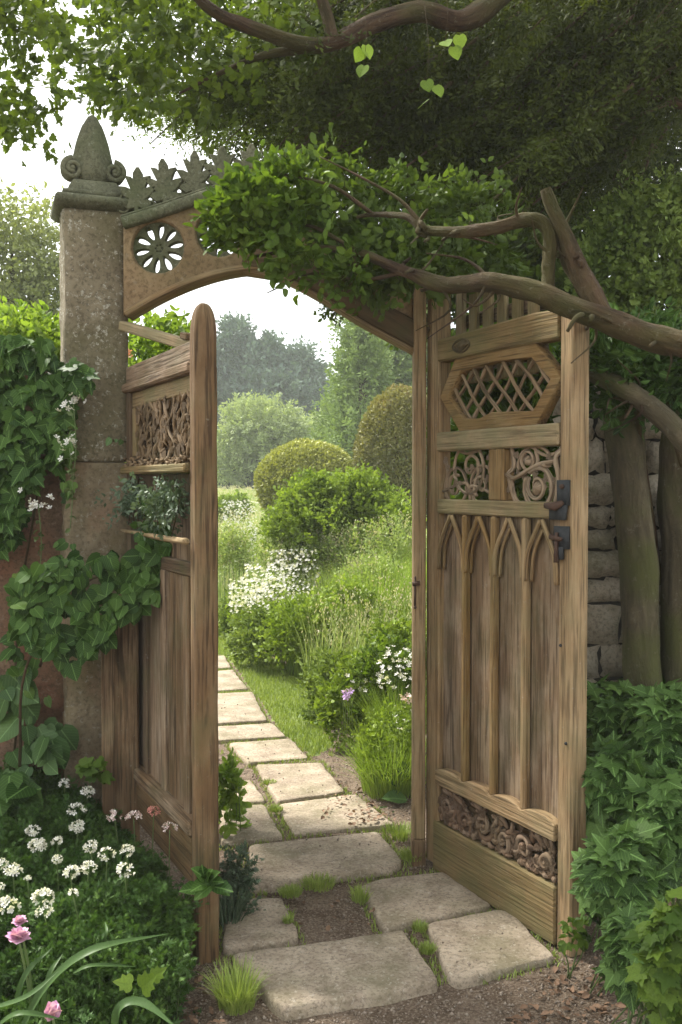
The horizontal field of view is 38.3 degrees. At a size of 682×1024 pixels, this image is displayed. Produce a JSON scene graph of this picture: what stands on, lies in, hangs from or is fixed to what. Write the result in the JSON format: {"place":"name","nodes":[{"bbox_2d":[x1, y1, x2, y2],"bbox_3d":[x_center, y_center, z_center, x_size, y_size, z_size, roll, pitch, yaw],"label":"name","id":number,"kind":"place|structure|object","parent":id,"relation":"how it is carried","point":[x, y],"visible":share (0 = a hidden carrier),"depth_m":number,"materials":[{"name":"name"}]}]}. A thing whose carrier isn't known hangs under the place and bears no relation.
{"place":"outdoors","nodes":[
{"label":"outdoors","id":0,"kind":"place"},
{"bbox_2d":[218,624,333,756],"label":"lawn grass","id":1,"kind":"structure","parent":0,"point":[282,699],"depth_m":6.83,"materials":[{"name":"plant"}]},
{"bbox_2d":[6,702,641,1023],"bbox_3d":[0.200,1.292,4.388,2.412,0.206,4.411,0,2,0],"label":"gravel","id":2,"kind":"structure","parent":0,"point":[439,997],"depth_m":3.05,"materials":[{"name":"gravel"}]},
{"bbox_2d":[0,0,681,374],"label":"sky","id":3,"kind":"structure","parent":0,"point":[244,295],"materials":[{"name":"white"}]},
{"bbox_2d":[3,486,681,1023],"bbox_3d":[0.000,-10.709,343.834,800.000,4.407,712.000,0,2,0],"label":"ground","id":4,"kind":"structure","parent":0,"point":[317,916],"depth_m":2.98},
{"bbox_2d":[5,926,31,1017],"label":"peony flower","id":5,"kind":"object","parent":4,"relation":"on","point":[18,935],"visible":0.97,"depth_m":2.35,"materials":[{"name":"pink plant"}]},
{"bbox_2d":[0,912,39,1023],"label":"feathery plant","id":6,"kind":"object","parent":4,"relation":"on","point":[4,983],"visible":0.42,"depth_m":2.49,"materials":[{"name":"green plant"}]},
{"bbox_2d":[0,933,168,1023],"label":"strap leaved plant","id":7,"kind":"object","parent":6,"relation":"on","point":[40,990],"visible":0.96,"depth_m":2.23,"materials":[{"name":"green plant"}]},
{"bbox_2d":[0,771,42,824],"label":"broad leaved plant","id":8,"kind":"object","parent":4,"relation":"on","point":[17,789],"visible":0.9,"depth_m":3.52,"materials":[{"name":"green plant"}]},
{"bbox_2d":[0,295,60,359],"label":"hedge","id":9,"kind":"object","parent":4,"relation":"on","point":[37,322],"visible":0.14,"depth_m":4.16,"materials":[{"name":"green plant"}]},
{"bbox_2d":[0,176,63,318],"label":"pale tree","id":10,"kind":"object","parent":4,"relation":"on","point":[37,281],"visible":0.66,"depth_m":14.59,"materials":[{"name":"green plant"}]},
{"bbox_2d":[0,847,74,990],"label":"feathery plant","id":11,"kind":"object","parent":4,"relation":"on","point":[27,909],"visible":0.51,"depth_m":2.79,"materials":[{"name":"green plant"}]},
{"bbox_2d":[0,798,85,892],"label":"feathery plant","id":12,"kind":"object","parent":4,"relation":"on","point":[18,837],"visible":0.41,"depth_m":3.27,"materials":[{"name":"green plant"}]},
{"bbox_2d":[0,370,100,781],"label":"rendered wall","id":13,"kind":"structure","parent":4,"relation":"on","point":[48,680],"depth_m":3.92,"materials":[{"name":"paint"}]},
{"bbox_2d":[0,665,78,782],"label":"ivy","id":14,"kind":"object","parent":13,"relation":"attached to","point":[51,745],"visible":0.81,"depth_m":3.74,"materials":[{"name":"green plant"}]},
{"bbox_2d":[0,334,99,665],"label":"ivy","id":15,"kind":"object","parent":13,"relation":"attached to","point":[27,439],"visible":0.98,"depth_m":3.72,"materials":[{"name":"green plant"}]},
{"bbox_2d":[54,433,77,532],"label":"wall flower","id":16,"kind":"object","parent":15,"relation":"attached to","point":[68,490],"depth_m":3.68,"materials":[{"name":"white plant"}]},
{"bbox_2d":[8,762,145,853],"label":"feathery plant","id":17,"kind":"object","parent":4,"relation":"on","point":[50,787],"visible":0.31,"depth_m":3.65,"materials":[{"name":"green plant"}]},
{"bbox_2d":[75,756,115,784],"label":"broad leaved plant","id":18,"kind":"object","parent":17,"relation":"on","point":[89,768],"visible":1,"depth_m":3.59,"materials":[{"name":"green plant"}]},
{"bbox_2d":[50,115,133,803],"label":"stone pillar","id":19,"kind":"structure","parent":4,"relation":"on","point":[89,202],"depth_m":3.82,"materials":[{"name":"stone"}]},
{"bbox_2d":[118,143,429,354],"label":"garden arch","id":20,"kind":"structure","parent":19,"relation":"attached to","point":[168,207],"depth_m":3.78,"materials":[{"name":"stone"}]},
{"bbox_2d":[0,906,185,1023],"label":"feathery plant","id":21,"kind":"object","parent":4,"relation":"on","point":[81,997],"visible":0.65,"depth_m":2.49,"materials":[{"name":"green plant"}]},
{"bbox_2d":[73,922,172,1023],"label":"strap leaved plant","id":22,"kind":"object","parent":21,"relation":"on","point":[137,1001],"visible":0.84,"depth_m":2.13,"materials":[{"name":"green plant"}]},
{"bbox_2d":[112,965,166,996],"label":"broad leaved plant","id":23,"kind":"object","parent":21,"relation":"on","point":[145,981],"visible":1,"depth_m":2.45,"materials":[{"name":"green plant"}]},
{"bbox_2d":[46,813,191,903],"bbox_3d":[-0.761,1.229,3.230,0.505,0.414,0.595,-1,2,-26],"label":"feathery plant","id":24,"kind":"object","parent":4,"relation":"on","point":[145,863],"visible":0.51,"depth_m":3.19,"materials":[{"name":"green plant"}]},
{"bbox_2d":[101,594,139,846],"bbox_3d":[-0.835,0.827,3.724,0.138,1.030,0.071,0,2,-12],"label":"gate post","id":25,"kind":"object","parent":4,"relation":"on","point":[120,702],"visible":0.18,"depth_m":3.69,"materials":[{"name":"wood"}]},
{"bbox_2d":[120,303,218,964],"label":"garden gate","id":26,"kind":"structure","parent":25,"relation":"attached to","point":[171,410],"depth_m":3.21,"materials":[{"name":"brown wood"}]},
{"bbox_2d":[0,494,171,766],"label":"ivy","id":27,"kind":"object","parent":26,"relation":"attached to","point":[42,602],"visible":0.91,"depth_m":3.45,"materials":[{"name":"green plant"}]},
{"bbox_2d":[94,471,189,548],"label":"rosemary sprig","id":28,"kind":"object","parent":26,"relation":"attached to","point":[162,502],"visible":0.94,"depth_m":3.28,"materials":[{"name":"green plant"}]},
{"bbox_2d":[118,321,189,346],"bbox_3d":[-0.661,-0.632,3.523,0.060,0.184,0.632,-1,2,-34],"label":"brace","id":29,"kind":"object","parent":26,"relation":"attached to","point":[165,338],"visible":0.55,"depth_m":3.49,"materials":[{"name":"brown wood"}]},
{"bbox_2d":[36,856,209,1023],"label":"feathery plant","id":30,"kind":"object","parent":4,"relation":"on","point":[147,912],"visible":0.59,"depth_m":2.84,"materials":[{"name":"green plant"}]},
{"bbox_2d":[179,865,232,900],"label":"broad leaved plant","id":31,"kind":"object","parent":30,"relation":"on","point":[206,882],"visible":1,"depth_m":2.99,"materials":[{"name":"green plant"}]},
{"bbox_2d":[125,304,217,473],"bbox_3d":[-0.845,-0.093,4.532,0.569,1.732,0.728,0,2,0],"label":"flowering shrub","id":32,"kind":"object","parent":4,"relation":"on","point":[141,349],"visible":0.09,"depth_m":4.33,"materials":[{"name":"green plant"}]},
{"bbox_2d":[218,670,247,691],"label":"paving slab","id":33,"kind":"structure","parent":4,"relation":"on","point":[229,680],"depth_m":7.30,"materials":[{"name":"stone"}]},
{"bbox_2d":[218,589,249,637],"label":"border plant","id":34,"kind":"object","parent":4,"relation":"on","point":[223,625],"visible":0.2,"depth_m":9.51,"materials":[{"name":"green plant"}]},
{"bbox_2d":[197,953,272,1015],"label":"grass tuft","id":35,"kind":"object","parent":4,"relation":"on","point":[235,996],"visible":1,"depth_m":2.79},
{"bbox_2d":[218,747,251,838],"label":"lime leaved plant","id":36,"kind":"object","parent":4,"relation":"on","point":[230,786],"visible":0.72,"depth_m":4.16,"materials":[{"name":"green plant"}]},
{"bbox_2d":[218,515,256,596],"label":"wild plant","id":37,"kind":"object","parent":4,"relation":"on","point":[230,551],"visible":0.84,"depth_m":10.44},
{"bbox_2d":[218,489,256,522],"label":"garden bush","id":38,"kind":"object","parent":4,"relation":"on","point":[228,497],"visible":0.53,"depth_m":21.75,"materials":[{"name":"green plant"}]},
{"bbox_2d":[221,499,260,589],"bbox_3d":[-1.330,0.437,12.953,0.661,1.223,0.760,0,2,0],"label":"flower drift","id":39,"kind":"object","parent":4,"relation":"on","point":[255,536],"visible":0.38,"depth_m":12.86,"materials":[{"name":"white plant"}]},
{"bbox_2d":[219,838,265,929],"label":"silvery tuft","id":40,"kind":"object","parent":4,"relation":"on","point":[238,877],"visible":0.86,"depth_m":3.36,"materials":[{"name":"green plant"}]},
{"bbox_2d":[218,692,266,725],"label":"paving slab","id":41,"kind":"structure","parent":4,"relation":"on","point":[247,703],"depth_m":6.42,"materials":[{"name":"stone"}]},
{"bbox_2d":[220,577,267,633],"bbox_3d":[-0.895,0.904,9.172,0.499,0.629,0.684,0,2,0],"label":"flower drift","id":42,"kind":"object","parent":4,"relation":"on","point":[237,603],"visible":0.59,"depth_m":9.03,"materials":[{"name":"white plant"}]},
{"bbox_2d":[235,780,264,804],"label":"paving slab","id":43,"kind":"structure","parent":4,"relation":"on","point":[254,796],"depth_m":4.66,"materials":[{"name":"stone"}]},
{"bbox_2d":[219,805,281,847],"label":"paving slab","id":44,"kind":"structure","parent":4,"relation":"on","point":[263,827],"depth_m":4.19,"materials":[{"name":"stone"}]},
{"bbox_2d":[218,723,285,743],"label":"paving slab","id":45,"kind":"structure","parent":4,"relation":"on","point":[248,732],"depth_m":5.83,"materials":[{"name":"stone"}]},
{"bbox_2d":[220,599,285,669],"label":"border plant","id":46,"kind":"object","parent":4,"relation":"on","point":[245,639],"visible":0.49,"depth_m":7.92,"materials":[{"name":"green plant"}]},
{"bbox_2d":[222,898,297,955],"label":"paving slab","id":47,"kind":"structure","parent":4,"relation":"on","point":[267,928],"depth_m":3.24,"materials":[{"name":"stone"}]},
{"bbox_2d":[217,389,317,489],"bbox_3d":[-3.300,-2.844,40.022,4.492,4.288,4.247,-1,2,-38],"label":"round tree","id":48,"kind":"object","parent":4,"relation":"on","point":[242,452],"visible":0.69,"depth_m":39.30,"materials":[{"name":"green plant"}]},
{"bbox_2d":[229,739,306,766],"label":"paving slab","id":49,"kind":"structure","parent":4,"relation":"on","point":[262,752],"depth_m":5.42,"materials":[{"name":"stone"}]},
{"bbox_2d":[242,563,299,608],"bbox_3d":[-0.646,0.846,9.369,0.640,0.755,0.766,0,2,0],"label":"flower drift","id":50,"kind":"object","parent":4,"relation":"on","point":[277,579],"visible":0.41,"depth_m":9.18,"materials":[{"name":"white plant"}]},
{"bbox_2d":[215,309,333,432],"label":"cedar tree","id":51,"kind":"object","parent":4,"relation":"on","point":[249,361],"visible":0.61,"depth_m":56.50,"materials":[{"name":"green plant"}]},
{"bbox_2d":[237,572,315,620],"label":"border plant","id":52,"kind":"object","parent":4,"relation":"on","point":[287,584],"visible":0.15,"depth_m":9.32,"materials":[{"name":"green plant"}]},
{"bbox_2d":[243,583,312,638],"bbox_3d":[-0.503,0.934,9.005,0.806,0.602,0.947,0,2,0],"label":"flower drift","id":53,"kind":"object","parent":4,"relation":"on","point":[269,592],"visible":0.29,"depth_m":8.87,"materials":[{"name":"white plant"}]},
{"bbox_2d":[250,526,310,584],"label":"wild plant","id":54,"kind":"object","parent":4,"relation":"on","point":[261,556],"visible":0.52,"depth_m":9.79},
{"bbox_2d":[266,548,320,596],"bbox_3d":[-0.500,0.775,9.784,0.671,0.864,0.858,0,2,0],"label":"flower drift","id":55,"kind":"object","parent":4,"relation":"on","point":[295,566],"visible":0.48,"depth_m":9.59,"materials":[{"name":"white plant"}]},
{"bbox_2d":[256,763,343,805],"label":"paving slab","id":56,"kind":"structure","parent":4,"relation":"on","point":[296,782],"depth_m":4.86,"materials":[{"name":"stone"}]},
{"bbox_2d":[252,438,353,515],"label":"clipped dome","id":57,"kind":"structure","parent":4,"relation":"on","point":[300,453],"depth_m":16.45,"materials":[{"name":"plant"}]},
{"bbox_2d":[252,587,354,674],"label":"border plant","id":58,"kind":"object","parent":4,"relation":"on","point":[281,640],"visible":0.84,"depth_m":7.50,"materials":[{"name":"green plant"}]},
{"bbox_2d":[266,593,358,677],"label":"tall grass","id":59,"kind":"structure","parent":4,"relation":"on","point":[297,667],"depth_m":7.60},
{"bbox_2d":[300,870,338,892],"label":"grass tuft","id":60,"kind":"object","parent":4,"relation":"on","point":[319,883],"visible":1,"depth_m":3.59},
{"bbox_2d":[286,524,353,585],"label":"wild plant","id":61,"kind":"object","parent":4,"relation":"on","point":[322,543],"visible":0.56,"depth_m":9.68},
{"bbox_2d":[247,832,401,894],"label":"paving slab","id":62,"kind":"structure","parent":4,"relation":"on","point":[283,863],"depth_m":3.82,"materials":[{"name":"stone"}]},
{"bbox_2d":[293,643,361,723],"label":"border plant","id":63,"kind":"object","parent":4,"relation":"on","point":[325,666],"visible":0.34,"depth_m":6.17,"materials":[{"name":"green plant"}]},
{"bbox_2d":[304,371,355,465],"bbox_3d":[-0.023,-2.494,30.846,2.950,4.658,3.151,0,2,0],"label":"conifer tree","id":64,"kind":"object","parent":4,"relation":"on","point":[321,423],"visible":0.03,"depth_m":30.50,"materials":[{"name":"green plant"}]},
{"bbox_2d":[234,931,437,1020],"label":"paving slab","id":65,"kind":"structure","parent":4,"relation":"on","point":[384,969],"depth_m":2.94,"materials":[{"name":"stone"}]},
{"bbox_2d":[280,795,392,836],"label":"paving slab","id":66,"kind":"structure","parent":4,"relation":"on","point":[301,816],"depth_m":4.36,"materials":[{"name":"stone"}]},
{"bbox_2d":[249,458,426,580],"bbox_3d":[0.055,0.316,10.057,1.776,1.750,1.357,1,2,28],"label":"garden bush","id":67,"kind":"object","parent":4,"relation":"on","point":[306,505],"visible":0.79,"depth_m":9.86,"materials":[{"name":"green plant"}]},
{"bbox_2d":[218,483,459,646],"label":"seed heads","id":68,"kind":"object","parent":4,"relation":"on","point":[260,515],"visible":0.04,"depth_m":7.67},
{"bbox_2d":[0,0,681,330],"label":"yew tree","id":69,"kind":"object","parent":4,"relation":"on","point":[565,100],"visible":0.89,"depth_m":4.55,"materials":[{"name":"green plant"}]},
{"bbox_2d":[354,4,373,77],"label":"vine sprig","id":70,"kind":"object","parent":69,"relation":"hanging from","point":[367,50],"visible":1,"depth_m":3.85,"materials":[{"name":"green plant"}]},
{"bbox_2d":[439,5,466,59],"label":"vine sprig","id":71,"kind":"object","parent":69,"relation":"hanging from","point":[459,42],"visible":1,"depth_m":3.85,"materials":[{"name":"green plant"}]},
{"bbox_2d":[309,573,393,644],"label":"border plant","id":72,"kind":"object","parent":4,"relation":"on","point":[337,590],"visible":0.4,"depth_m":7.93,"materials":[{"name":"green plant"}]},
{"bbox_2d":[320,517,387,579],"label":"wild plant","id":73,"kind":"object","parent":4,"relation":"on","point":[354,537],"visible":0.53,"depth_m":9.53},
{"bbox_2d":[310,649,399,754],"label":"border plant","id":74,"kind":"object","parent":4,"relation":"on","point":[330,704],"visible":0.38,"depth_m":5.54,"materials":[{"name":"green plant"}]},
{"bbox_2d":[313,313,410,478],"bbox_3d":[0.599,-2.909,27.034,2.821,5.970,3.361,0,2,0],"label":"conifer tree","id":75,"kind":"object","parent":4,"relation":"on","point":[360,360],"visible":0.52,"depth_m":26.47,"materials":[{"name":"green plant"}]},
{"bbox_2d":[314,536,426,648],"bbox_3d":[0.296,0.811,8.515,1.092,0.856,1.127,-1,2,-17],"label":"tall grass","id":76,"kind":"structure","parent":4,"relation":"on","point":[400,602],"depth_m":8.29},
{"bbox_2d":[332,545,411,597],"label":"wild plant","id":77,"kind":"object","parent":4,"relation":"on","point":[368,563],"visible":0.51,"depth_m":8.79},
{"bbox_2d":[323,692,425,801],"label":"sedge","id":78,"kind":"object","parent":4,"relation":"on","point":[373,763],"visible":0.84,"depth_m":4.71,"materials":[{"name":"green plant"}]},
{"bbox_2d":[336,628,426,740],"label":"border plant","id":79,"kind":"object","parent":4,"relation":"on","point":[371,668],"visible":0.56,"depth_m":5.45,"materials":[{"name":"green plant"}]},
{"bbox_2d":[376,645,411,702],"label":"star flower","id":80,"kind":"object","parent":79,"relation":"attached to","point":[389,668],"visible":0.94,"depth_m":5.23,"materials":[{"name":"white plant"}]},
{"bbox_2d":[351,672,426,758],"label":"sedge","id":81,"kind":"object","parent":4,"relation":"on","point":[391,700],"visible":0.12,"depth_m":5.25,"materials":[{"name":"green plant"}]},
{"bbox_2d":[352,383,426,527],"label":"clipped column","id":82,"kind":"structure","parent":4,"relation":"on","point":[391,401],"depth_m":13.52,"materials":[{"name":"green plant"}]},
{"bbox_2d":[354,604,426,677],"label":"border plant","id":83,"kind":"object","parent":4,"relation":"on","point":[400,631],"visible":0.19,"depth_m":6.19,"materials":[{"name":"green plant"}]},
{"bbox_2d":[216,657,565,985],"bbox_3d":[-0.548,1.320,5.648,1.058,0.054,5.754,0,2,-15],"label":"joint moss","id":84,"kind":"object","parent":4,"relation":"on","point":[312,835],"visible":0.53,"depth_m":4.00,"materials":[{"name":"plant"}]},
{"bbox_2d":[355,509,426,572],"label":"wild plant","id":85,"kind":"object","parent":4,"relation":"on","point":[399,531],"visible":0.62,"depth_m":9.33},
{"bbox_2d":[379,820,410,841],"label":"grass tuft","id":86,"kind":"object","parent":4,"relation":"on","point":[402,833],"visible":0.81,"depth_m":4.12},
{"bbox_2d":[379,761,410,812],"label":"broad leaved plant","id":87,"kind":"object","parent":4,"relation":"on","point":[393,796],"visible":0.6,"depth_m":4.59,"materials":[{"name":"green plant"}]},
{"bbox_2d":[171,779,635,1023],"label":"leaf litter","id":88,"kind":"object","parent":4,"relation":"on","point":[584,994],"visible":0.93,"depth_m":2.85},
{"bbox_2d":[381,304,454,488],"bbox_3d":[2.504,-3.220,27.759,3.192,6.772,3.511,1,2,24],"label":"conifer tree","id":89,"kind":"object","parent":4,"relation":"on","point":[407,368],"visible":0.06,"depth_m":27.63,"materials":[{"name":"green plant"}]},
{"bbox_2d":[410,288,426,866],"bbox_3d":[0.300,0.274,3.816,0.056,2.330,0.111,0,2,0],"label":"gate post","id":90,"kind":"object","parent":4,"relation":"on","point":[417,842],"visible":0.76,"depth_m":3.78,"materials":[{"name":"brown wood"}]},
{"bbox_2d":[426,295,588,956],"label":"garden gate","id":91,"kind":"structure","parent":90,"relation":"attached to","point":[506,693],"depth_m":3.38,"materials":[{"name":"brown wood"}]},
{"bbox_2d":[456,292,548,384],"bbox_3d":[0.575,-0.676,3.620,0.045,0.380,0.540,-1,2,-28],"label":"slatted screen","id":92,"kind":"object","parent":91,"relation":"attached to","point":[502,311],"visible":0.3,"depth_m":3.63,"materials":[{"name":"brown wood"}]},
{"bbox_2d":[360,872,490,933],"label":"paving slab","id":93,"kind":"structure","parent":4,"relation":"on","point":[402,903],"depth_m":3.46,"materials":[{"name":"stone"}]},
{"bbox_2d":[183,122,681,697],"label":"gnarled tree","id":94,"kind":"object","parent":4,"relation":"on","point":[273,208],"visible":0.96,"depth_m":3.33,"materials":[{"name":"green plant"}]},
{"bbox_2d":[427,910,553,989],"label":"paving slab","id":95,"kind":"structure","parent":4,"relation":"on","point":[483,941],"depth_m":3.12,"materials":[{"name":"stone"}]},
{"bbox_2d":[426,304,560,501],"bbox_3d":[0.954,0.153,4.665,1.309,2.270,0.784,-2,2,-42],"label":"evergreen shrub","id":96,"kind":"object","parent":4,"relation":"on","point":[526,390],"visible":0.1,"depth_m":4.35,"materials":[{"name":"green plant"}]},
{"bbox_2d":[368,181,664,490],"bbox_3d":[1.405,-0.466,6.129,1.759,3.462,2.622,-1,2,-38],"label":"evergreen shrub","id":97,"kind":"object","parent":4,"relation":"on","point":[560,277],"visible":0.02,"depth_m":6.19,"materials":[{"name":"green plant"}]},
{"bbox_2d":[558,915,591,979],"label":"leafy plant","id":98,"kind":"object","parent":4,"relation":"on","point":[581,936],"visible":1,"depth_m":2.94,"materials":[{"name":"green plant"}]},
{"bbox_2d":[552,385,660,847],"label":"stone wall","id":99,"kind":"structure","parent":4,"relation":"on","point":[604,637],"depth_m":3.62,"materials":[{"name":"stone"}]},
{"bbox_2d":[586,673,633,756],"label":"leafy plant","id":100,"kind":"object","parent":4,"relation":"on","point":[605,713],"visible":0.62,"depth_m":3.33,"materials":[{"name":"green plant"}]},
{"bbox_2d":[539,296,681,604],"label":"evergreen shrub","id":101,"kind":"object","parent":4,"relation":"on","point":[649,370],"visible":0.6,"depth_m":3.24,"materials":[{"name":"green plant"}]},
{"bbox_2d":[581,730,650,952],"bbox_3d":[0.887,1.054,3.150,0.325,0.707,0.267,0,2,0],"label":"leafy plant","id":102,"kind":"object","parent":4,"relation":"on","point":[609,762],"visible":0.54,"depth_m":3.08,"materials":[{"name":"green plant"}]},
{"bbox_2d":[559,160,681,329],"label":"evergreen shrub","id":103,"kind":"object","parent":4,"relation":"on","point":[629,249],"visible":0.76,"depth_m":4.70,"materials":[{"name":"green plant"}]},
{"bbox_2d":[568,817,673,1008],"bbox_3d":[0.810,1.145,2.851,0.321,0.545,0.268,0,2,0],"label":"leafy plant","id":104,"kind":"object","parent":4,"relation":"on","point":[614,868],"visible":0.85,"depth_m":2.79,"materials":[{"name":"green plant"}]},
{"bbox_2d":[591,897,678,1023],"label":"leafy plant","id":105,"kind":"object","parent":4,"relation":"on","point":[618,957],"visible":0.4,"depth_m":2.63,"materials":[{"name":"green plant"}]},
{"bbox_2d":[604,758,681,905],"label":"leafy plant","id":106,"kind":"object","parent":4,"relation":"on","point":[654,796],"visible":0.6,"depth_m":2.91,"materials":[{"name":"green plant"}]},
{"bbox_2d":[618,678,681,905],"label":"leafy plant","id":107,"kind":"object","parent":4,"relation":"on","point":[654,712],"visible":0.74,"depth_m":3.15,"materials":[{"name":"green plant"}]},
{"bbox_2d":[620,886,681,1023],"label":"leafy plant","id":108,"kind":"object","parent":4,"relation":"on","point":[657,980],"visible":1,"depth_m":2.36,"materials":[{"name":"green plant"}]},
{"bbox_2d":[218,488,476,690],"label":"meadow grass","id":109,"kind":"structure","parent":0,"point":[352,641],"depth_m":7.41,"materials":[{"name":"plant"}]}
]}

